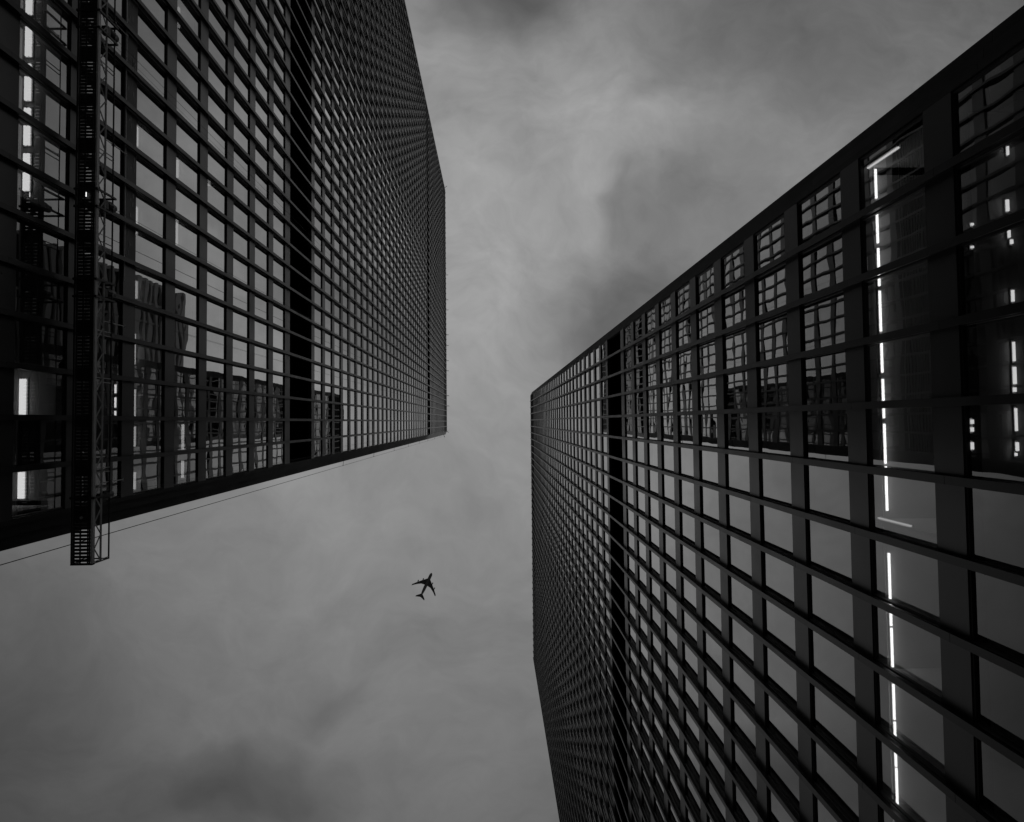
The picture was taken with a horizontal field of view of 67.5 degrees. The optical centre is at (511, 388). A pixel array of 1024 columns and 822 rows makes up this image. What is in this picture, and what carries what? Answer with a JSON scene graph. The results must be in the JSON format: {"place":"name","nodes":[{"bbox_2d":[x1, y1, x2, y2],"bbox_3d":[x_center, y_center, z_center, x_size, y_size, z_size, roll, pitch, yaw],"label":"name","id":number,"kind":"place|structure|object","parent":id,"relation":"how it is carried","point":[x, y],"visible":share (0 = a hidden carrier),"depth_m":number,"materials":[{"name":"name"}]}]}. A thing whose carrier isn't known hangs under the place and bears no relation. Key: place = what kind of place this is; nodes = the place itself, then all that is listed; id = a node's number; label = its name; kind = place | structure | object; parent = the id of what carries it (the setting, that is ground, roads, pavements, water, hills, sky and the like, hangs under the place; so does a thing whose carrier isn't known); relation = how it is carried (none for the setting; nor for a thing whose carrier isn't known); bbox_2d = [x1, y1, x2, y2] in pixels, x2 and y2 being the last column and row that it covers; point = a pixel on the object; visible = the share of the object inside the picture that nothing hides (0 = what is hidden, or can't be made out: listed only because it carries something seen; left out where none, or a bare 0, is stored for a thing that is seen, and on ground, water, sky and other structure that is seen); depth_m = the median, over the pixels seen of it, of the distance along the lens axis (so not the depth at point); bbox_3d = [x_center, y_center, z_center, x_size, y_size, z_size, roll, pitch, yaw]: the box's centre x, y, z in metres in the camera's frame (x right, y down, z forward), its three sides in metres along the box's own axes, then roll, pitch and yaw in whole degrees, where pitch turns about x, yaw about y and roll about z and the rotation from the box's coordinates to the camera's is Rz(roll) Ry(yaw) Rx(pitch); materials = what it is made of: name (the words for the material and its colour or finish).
{"place":"outdoors","nodes":[
{"label":"outdoors","id":0,"kind":"place"},
{"bbox_2d":[0,0,1023,821],"label":"sky","id":1,"kind":"structure","parent":0,"point":[270,654],"materials":[{"name":"grey"}]},
{"bbox_2d":[530,5,1023,821],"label":"office tower","id":2,"kind":"structure","parent":0,"point":[778,511],"depth_m":22.11,"materials":[{"name":"paint"}]},
{"bbox_2d":[696,265,713,308],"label":"window","id":3,"kind":"structure","parent":2,"relation":"in","point":[705,280],"depth_m":32.64,"materials":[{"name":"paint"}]},
{"bbox_2d":[697,301,714,339],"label":"window","id":4,"kind":"structure","parent":2,"relation":"in","point":[705,314],"depth_m":32.55,"materials":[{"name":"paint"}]},
{"bbox_2d":[697,338,715,374],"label":"window","id":5,"kind":"structure","parent":2,"relation":"in","point":[705,350],"depth_m":32.56,"materials":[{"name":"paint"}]},
{"bbox_2d":[698,376,716,410],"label":"window","id":6,"kind":"structure","parent":2,"relation":"in","point":[706,386],"depth_m":32.47,"materials":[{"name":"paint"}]},
{"bbox_2d":[699,414,716,447],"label":"window","id":7,"kind":"structure","parent":2,"relation":"in","point":[707,422],"depth_m":32.39,"materials":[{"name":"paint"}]},
{"bbox_2d":[700,450,717,486],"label":"window","id":8,"kind":"structure","parent":2,"relation":"in","point":[708,460],"depth_m":32.30,"materials":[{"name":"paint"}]},
{"bbox_2d":[700,486,718,524],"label":"window","id":9,"kind":"structure","parent":2,"relation":"in","point":[709,497],"depth_m":32.32,"materials":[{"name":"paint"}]},
{"bbox_2d":[701,518,719,562],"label":"window","id":10,"kind":"structure","parent":2,"relation":"in","point":[710,543],"depth_m":32.24,"materials":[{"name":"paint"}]},
{"bbox_2d":[702,553,720,600],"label":"window","id":11,"kind":"structure","parent":2,"relation":"in","point":[710,573],"depth_m":32.14,"materials":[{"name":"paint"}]},
{"bbox_2d":[703,588,721,639],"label":"window","id":12,"kind":"structure","parent":2,"relation":"in","point":[711,612],"depth_m":32.06,"materials":[{"name":"glass"}]},
{"bbox_2d":[703,623,722,678],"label":"window","id":13,"kind":"structure","parent":2,"relation":"in","point":[712,651],"depth_m":31.97,"materials":[{"name":"glass"}]},
{"bbox_2d":[704,659,722,716],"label":"window","id":14,"kind":"structure","parent":2,"relation":"in","point":[713,690],"depth_m":31.99,"materials":[{"name":"glass"}]},
{"bbox_2d":[721,243,744,294],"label":"window","id":15,"kind":"structure","parent":2,"relation":"in","point":[732,264],"depth_m":28.81,"materials":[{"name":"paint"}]},
{"bbox_2d":[722,284,745,328],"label":"window","id":16,"kind":"structure","parent":2,"relation":"in","point":[733,302],"depth_m":28.74,"materials":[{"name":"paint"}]},
{"bbox_2d":[723,326,746,368],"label":"window","id":17,"kind":"structure","parent":2,"relation":"in","point":[734,342],"depth_m":28.68,"materials":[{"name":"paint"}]},
{"bbox_2d":[724,369,747,408],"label":"window","id":18,"kind":"structure","parent":2,"relation":"in","point":[735,383],"depth_m":28.64,"materials":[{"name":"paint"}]},
{"bbox_2d":[725,413,748,451],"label":"window","id":19,"kind":"structure","parent":2,"relation":"in","point":[736,424],"depth_m":28.53,"materials":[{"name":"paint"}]},
{"bbox_2d":[726,454,749,495],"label":"window","id":20,"kind":"structure","parent":2,"relation":"in","point":[737,467],"depth_m":28.50,"materials":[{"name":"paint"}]},
{"bbox_2d":[727,494,750,539],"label":"window","id":21,"kind":"structure","parent":2,"relation":"in","point":[738,509],"depth_m":28.40,"materials":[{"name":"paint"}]},
{"bbox_2d":[727,530,751,582],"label":"window","id":22,"kind":"structure","parent":2,"relation":"in","point":[739,552],"depth_m":28.41,"materials":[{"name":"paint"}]},
{"bbox_2d":[728,570,752,626],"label":"window","id":23,"kind":"structure","parent":2,"relation":"in","point":[740,596],"depth_m":28.30,"materials":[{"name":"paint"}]},
{"bbox_2d":[729,609,753,670],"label":"window","id":24,"kind":"structure","parent":2,"relation":"in","point":[741,640],"depth_m":28.28,"materials":[{"name":"glass"}]},
{"bbox_2d":[730,649,754,714],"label":"window","id":25,"kind":"structure","parent":2,"relation":"in","point":[742,684],"depth_m":28.21,"materials":[{"name":"glass"}]},
{"bbox_2d":[731,689,755,758],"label":"window","id":26,"kind":"structure","parent":2,"relation":"in","point":[742,726],"depth_m":28.14,"materials":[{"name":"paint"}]},
{"bbox_2d":[732,730,756,803],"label":"window","id":27,"kind":"structure","parent":2,"relation":"in","point":[742,767],"depth_m":27.99,"materials":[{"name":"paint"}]},
{"bbox_2d":[733,770,757,821],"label":"window","id":28,"kind":"structure","parent":2,"relation":"in","point":[742,809],"depth_m":28.36,"materials":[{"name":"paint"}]},
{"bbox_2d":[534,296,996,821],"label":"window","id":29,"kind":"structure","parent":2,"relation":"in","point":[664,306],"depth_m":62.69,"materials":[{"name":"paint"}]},
{"bbox_2d":[754,214,784,276],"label":"window","id":30,"kind":"structure","parent":2,"relation":"in","point":[769,243],"depth_m":24.98,"materials":[{"name":"glass"}]},
{"bbox_2d":[755,261,785,315],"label":"window","id":31,"kind":"structure","parent":2,"relation":"in","point":[770,286],"depth_m":24.90,"materials":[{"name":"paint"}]},
{"bbox_2d":[756,310,787,361],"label":"window","id":32,"kind":"structure","parent":2,"relation":"in","point":[771,332],"depth_m":24.84,"materials":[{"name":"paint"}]},
{"bbox_2d":[757,361,788,406],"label":"window","id":33,"kind":"structure","parent":2,"relation":"in","point":[773,383],"depth_m":24.80,"materials":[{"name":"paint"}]},
{"bbox_2d":[758,412,789,456],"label":"window","id":34,"kind":"structure","parent":2,"relation":"in","point":[774,427],"depth_m":24.73,"materials":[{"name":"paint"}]},
{"bbox_2d":[759,459,791,507],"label":"window","id":35,"kind":"structure","parent":2,"relation":"in","point":[775,476],"depth_m":24.62,"materials":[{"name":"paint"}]},
{"bbox_2d":[761,505,792,558],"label":"window","id":36,"kind":"structure","parent":2,"relation":"in","point":[776,525],"depth_m":24.57,"materials":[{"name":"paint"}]},
{"bbox_2d":[762,546,793,609],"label":"window","id":37,"kind":"structure","parent":2,"relation":"in","point":[777,575],"depth_m":24.52,"materials":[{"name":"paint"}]},
{"bbox_2d":[763,591,795,660],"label":"window","id":38,"kind":"structure","parent":2,"relation":"in","point":[779,627],"depth_m":24.47,"materials":[{"name":"glass"}]},
{"bbox_2d":[764,637,796,711],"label":"window","id":39,"kind":"structure","parent":2,"relation":"in","point":[781,677],"depth_m":24.35,"materials":[{"name":"glass"}]},
{"bbox_2d":[765,683,797,763],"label":"window","id":40,"kind":"structure","parent":2,"relation":"in","point":[783,728],"depth_m":24.31,"materials":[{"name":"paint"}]},
{"bbox_2d":[766,729,799,815],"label":"window","id":41,"kind":"structure","parent":2,"relation":"in","point":[782,775],"depth_m":24.25,"materials":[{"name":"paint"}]},
{"bbox_2d":[798,174,841,251],"bbox_3d":[8.499,-4.803,21.125,0.080,2.952,1.440,-1,-92,-1],"label":"window","id":42,"kind":"structure","parent":2,"relation":"in","point":[814,210],"depth_m":21.44,"materials":[{"name":"glass"}]},
{"bbox_2d":[799,230,841,298],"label":"window","id":43,"kind":"structure","parent":2,"relation":"in","point":[811,260],"depth_m":21.62,"materials":[{"name":"glass"}]},
{"bbox_2d":[800,289,842,351],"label":"window","id":44,"kind":"structure","parent":2,"relation":"in","point":[812,311],"depth_m":21.68,"materials":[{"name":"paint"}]},
{"bbox_2d":[802,349,844,404],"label":"window","id":45,"kind":"structure","parent":2,"relation":"in","point":[811,365],"depth_m":21.74,"materials":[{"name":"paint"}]},
{"bbox_2d":[803,410,847,463],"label":"window","id":46,"kind":"structure","parent":2,"relation":"in","point":[813,420],"depth_m":21.66,"materials":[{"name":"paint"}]},
{"bbox_2d":[805,465,849,524],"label":"window","id":47,"kind":"structure","parent":2,"relation":"in","point":[815,477],"depth_m":21.50,"materials":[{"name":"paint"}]},
{"bbox_2d":[806,519,851,585],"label":"window","id":48,"kind":"structure","parent":2,"relation":"in","point":[819,556],"depth_m":21.36,"materials":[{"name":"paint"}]},
{"bbox_2d":[808,567,853,646],"bbox_3d":[8.613,5.833,20.675,0.080,2.952,1.484,-1,-92,-1],"label":"window","id":49,"kind":"structure","parent":2,"relation":"in","point":[822,597],"depth_m":21.09,"materials":[{"name":"glass"}]},
{"bbox_2d":[809,621,855,708],"bbox_3d":[8.629,7.355,20.611,0.080,2.952,1.484,-1,-92,-1],"label":"window","id":50,"kind":"structure","parent":2,"relation":"in","point":[828,663],"depth_m":20.76,"materials":[{"name":"glass"}]},
{"bbox_2d":[811,674,856,769],"bbox_3d":[8.645,8.878,20.546,0.080,2.952,1.484,-1,-92,-1],"label":"window","id":51,"kind":"structure","parent":2,"relation":"in","point":[837,727],"depth_m":20.54,"materials":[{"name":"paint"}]},
{"bbox_2d":[812,728,858,821],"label":"window","id":52,"kind":"structure","parent":2,"relation":"in","point":[830,778],"depth_m":20.51,"materials":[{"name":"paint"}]},
{"bbox_2d":[859,114,924,217],"bbox_3d":[8.585,-4.965,17.317,0.080,2.952,1.440,-1,-92,-1],"label":"window","id":53,"kind":"structure","parent":2,"relation":"in","point":[861,161],"depth_m":17.99,"materials":[{"name":"paint"}]},
{"bbox_2d":[873,598,941,702],"bbox_3d":[8.699,5.671,16.868,0.080,2.952,1.484,-1,-92,-1],"label":"window","id":54,"kind":"structure","parent":2,"relation":"in","point":[875,619],"depth_m":17.57,"materials":[{"name":"paint"}]},
{"bbox_2d":[875,662,944,779],"bbox_3d":[8.715,7.193,16.803,0.080,2.952,1.484,-1,-92,-1],"label":"window","id":55,"kind":"structure","parent":2,"relation":"in","point":[877,685],"depth_m":17.37,"materials":[{"name":"paint"}]},
{"bbox_2d":[877,727,946,821],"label":"window","id":56,"kind":"structure","parent":2,"relation":"in","point":[879,750],"depth_m":17.83,"materials":[{"name":"paint"}]},
{"bbox_2d":[952,41,1023,164],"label":"window","id":57,"kind":"structure","parent":2,"relation":"in","point":[954,94],"depth_m":14.51,"materials":[{"name":"paint"}]},
{"bbox_2d":[955,129,1023,234],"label":"window","id":58,"kind":"structure","parent":2,"relation":"in","point":[958,168],"depth_m":14.78,"materials":[{"name":"paint"}]},
{"bbox_2d":[957,220,1023,315],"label":"window","id":59,"kind":"structure","parent":2,"relation":"in","point":[960,247],"depth_m":14.73,"materials":[{"name":"paint"}]},
{"bbox_2d":[960,312,1023,396],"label":"window","id":60,"kind":"structure","parent":2,"relation":"in","point":[962,327],"depth_m":14.67,"materials":[{"name":"paint"}]},
{"bbox_2d":[966,487,1023,575],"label":"window","id":61,"kind":"structure","parent":2,"relation":"in","point":[968,490],"depth_m":14.54,"materials":[{"name":"paint"}]},
{"bbox_2d":[969,570,1023,665],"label":"window","id":62,"kind":"structure","parent":2,"relation":"in","point":[971,573],"depth_m":14.47,"materials":[{"name":"paint"}]},
{"bbox_2d":[972,644,1023,753],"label":"window","id":63,"kind":"structure","parent":2,"relation":"in","point":[974,657],"depth_m":14.40,"materials":[{"name":"paint"}]},
{"bbox_2d":[975,726,1023,821],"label":"window","id":64,"kind":"structure","parent":2,"relation":"in","point":[977,742],"depth_m":14.34,"materials":[{"name":"paint"}]},
{"label":"ground","id":65,"kind":"structure","parent":0,"visible":0},
{"bbox_2d":[0,0,446,550],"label":"office tower","id":66,"kind":"structure","parent":65,"relation":"on","point":[312,117],"depth_m":40.40,"materials":[{"name":"metal"}]},
{"bbox_2d":[19,17,69,102],"bbox_3d":[-15.015,-10.514,24.601,0.080,2.923,1.484,-1,-92,-1],"label":"window","id":67,"kind":"structure","parent":66,"relation":"in","point":[64,62],"depth_m":25.63,"materials":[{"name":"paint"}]},
{"bbox_2d":[20,0,70,57],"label":"window","id":68,"kind":"structure","parent":66,"relation":"in","point":[60,19],"depth_m":25.48,"materials":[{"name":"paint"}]},
{"bbox_2d":[84,420,120,459],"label":"window","id":69,"kind":"structure","parent":66,"relation":"in","point":[115,425],"depth_m":28.67,"materials":[{"name":"glass"}]},
{"bbox_2d":[85,246,122,294],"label":"window","id":70,"kind":"structure","parent":66,"relation":"in","point":[117,264],"depth_m":28.94,"materials":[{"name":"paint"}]},
{"bbox_2d":[86,208,122,258],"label":"window","id":71,"kind":"structure","parent":66,"relation":"in","point":[117,224],"depth_m":28.97,"materials":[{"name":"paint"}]},
{"bbox_2d":[86,160,122,220],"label":"window","id":72,"kind":"structure","parent":66,"relation":"in","point":[118,185],"depth_m":29.07,"materials":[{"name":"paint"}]},
{"bbox_2d":[86,123,123,181],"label":"window","id":73,"kind":"structure","parent":66,"relation":"in","point":[118,155],"depth_m":29.10,"materials":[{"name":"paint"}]},
{"bbox_2d":[89,291,121,334],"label":"window","id":74,"kind":"structure","parent":66,"relation":"in","point":[116,307],"depth_m":28.84,"materials":[{"name":"glass"}]},
{"bbox_2d":[87,79,123,142],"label":"window","id":75,"kind":"structure","parent":66,"relation":"in","point":[119,107],"depth_m":28.97,"materials":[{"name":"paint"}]},
{"bbox_2d":[87,35,124,104],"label":"window","id":76,"kind":"structure","parent":66,"relation":"in","point":[119,68],"depth_m":29.24,"materials":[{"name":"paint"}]},
{"bbox_2d":[97,378,120,415],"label":"window","id":77,"kind":"structure","parent":66,"relation":"in","point":[115,384],"depth_m":28.70,"materials":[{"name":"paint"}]},
{"bbox_2d":[97,335,121,375],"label":"window","id":78,"kind":"structure","parent":66,"relation":"in","point":[116,343],"depth_m":28.59,"materials":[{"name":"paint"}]},
{"bbox_2d":[133,457,162,493],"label":"window","id":79,"kind":"structure","parent":66,"relation":"in","point":[147,472],"depth_m":31.62,"materials":[{"name":"glass"}]},
{"bbox_2d":[134,421,163,454],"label":"window","id":80,"kind":"structure","parent":66,"relation":"in","point":[148,435],"depth_m":31.74,"materials":[{"name":"glass"}]},
{"bbox_2d":[134,382,163,416],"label":"window","id":81,"kind":"structure","parent":66,"relation":"in","point":[148,397],"depth_m":31.78,"materials":[{"name":"glass"}]},
{"bbox_2d":[134,343,163,380],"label":"window","id":82,"kind":"structure","parent":66,"relation":"in","point":[149,361],"depth_m":31.88,"materials":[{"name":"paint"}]},
{"bbox_2d":[135,305,164,344],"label":"window","id":83,"kind":"structure","parent":66,"relation":"in","point":[149,325],"depth_m":31.92,"materials":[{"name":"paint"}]},
{"bbox_2d":[135,267,164,309],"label":"window","id":84,"kind":"structure","parent":66,"relation":"in","point":[149,287],"depth_m":31.97,"materials":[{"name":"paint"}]},
{"bbox_2d":[135,229,164,277],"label":"window","id":85,"kind":"structure","parent":66,"relation":"in","point":[149,252],"depth_m":32.00,"materials":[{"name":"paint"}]},
{"bbox_2d":[135,191,165,243],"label":"window","id":86,"kind":"structure","parent":66,"relation":"in","point":[149,214],"depth_m":32.11,"materials":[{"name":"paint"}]},
{"bbox_2d":[136,154,165,208],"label":"window","id":87,"kind":"structure","parent":66,"relation":"in","point":[148,178],"depth_m":32.16,"materials":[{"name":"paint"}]},
{"bbox_2d":[136,117,165,174],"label":"window","id":88,"kind":"structure","parent":66,"relation":"in","point":[148,141],"depth_m":32.20,"materials":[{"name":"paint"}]},
{"bbox_2d":[137,79,165,139],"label":"window","id":89,"kind":"structure","parent":66,"relation":"in","point":[148,104],"depth_m":32.30,"materials":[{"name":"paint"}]},
{"bbox_2d":[137,42,166,105],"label":"window","id":90,"kind":"structure","parent":66,"relation":"in","point":[146,64],"depth_m":32.35,"materials":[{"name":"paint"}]},
{"bbox_2d":[137,6,166,71],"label":"window","id":91,"kind":"structure","parent":66,"relation":"in","point":[146,29],"depth_m":32.39,"materials":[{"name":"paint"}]},
{"bbox_2d":[174,421,197,450],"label":"window","id":92,"kind":"structure","parent":66,"relation":"in","point":[185,432],"depth_m":35.53,"materials":[{"name":"glass"}]},
{"bbox_2d":[174,386,197,416],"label":"window","id":93,"kind":"structure","parent":66,"relation":"in","point":[185,399],"depth_m":35.58,"materials":[{"name":"glass"}]},
{"bbox_2d":[174,352,197,384],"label":"window","id":94,"kind":"structure","parent":66,"relation":"in","point":[186,366],"depth_m":35.72,"materials":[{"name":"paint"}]},
{"bbox_2d":[174,453,197,485],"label":"window","id":95,"kind":"structure","parent":66,"relation":"in","point":[185,465],"depth_m":35.49,"materials":[{"name":"glass"}]},
{"bbox_2d":[175,318,197,352],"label":"window","id":96,"kind":"structure","parent":66,"relation":"in","point":[186,334],"depth_m":35.75,"materials":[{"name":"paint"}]},
{"bbox_2d":[175,284,198,320],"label":"window","id":97,"kind":"structure","parent":66,"relation":"in","point":[186,300],"depth_m":35.80,"materials":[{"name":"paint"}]},
{"bbox_2d":[175,251,198,292],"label":"window","id":98,"kind":"structure","parent":66,"relation":"in","point":[186,268],"depth_m":35.84,"materials":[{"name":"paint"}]},
{"bbox_2d":[176,217,198,261],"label":"window","id":99,"kind":"structure","parent":66,"relation":"in","point":[187,237],"depth_m":35.98,"materials":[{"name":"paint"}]},
{"bbox_2d":[176,184,198,230],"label":"window","id":100,"kind":"structure","parent":66,"relation":"in","point":[187,205],"depth_m":36.02,"materials":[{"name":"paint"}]},
{"bbox_2d":[176,150,198,199],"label":"window","id":101,"kind":"structure","parent":66,"relation":"in","point":[186,172],"depth_m":36.06,"materials":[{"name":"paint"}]},
{"bbox_2d":[176,118,199,168],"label":"window","id":102,"kind":"structure","parent":66,"relation":"in","point":[186,139],"depth_m":36.11,"materials":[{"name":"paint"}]},
{"bbox_2d":[177,85,199,137],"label":"window","id":103,"kind":"structure","parent":66,"relation":"in","point":[182,97],"depth_m":36.25,"materials":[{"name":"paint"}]},
{"bbox_2d":[177,52,199,107],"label":"window","id":104,"kind":"structure","parent":66,"relation":"in","point":[185,73],"depth_m":36.29,"materials":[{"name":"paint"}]},
{"bbox_2d":[177,19,199,76],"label":"window","id":105,"kind":"structure","parent":66,"relation":"in","point":[185,40],"depth_m":36.32,"materials":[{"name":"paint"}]},
{"bbox_2d":[163,0,443,465],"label":"window","id":106,"kind":"structure","parent":66,"relation":"in","point":[261,134],"depth_m":79.03,"materials":[{"name":"paint"}]},
{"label":"roof outrigger","id":107,"kind":"object","parent":66,"relation":"attached to","visible":0},
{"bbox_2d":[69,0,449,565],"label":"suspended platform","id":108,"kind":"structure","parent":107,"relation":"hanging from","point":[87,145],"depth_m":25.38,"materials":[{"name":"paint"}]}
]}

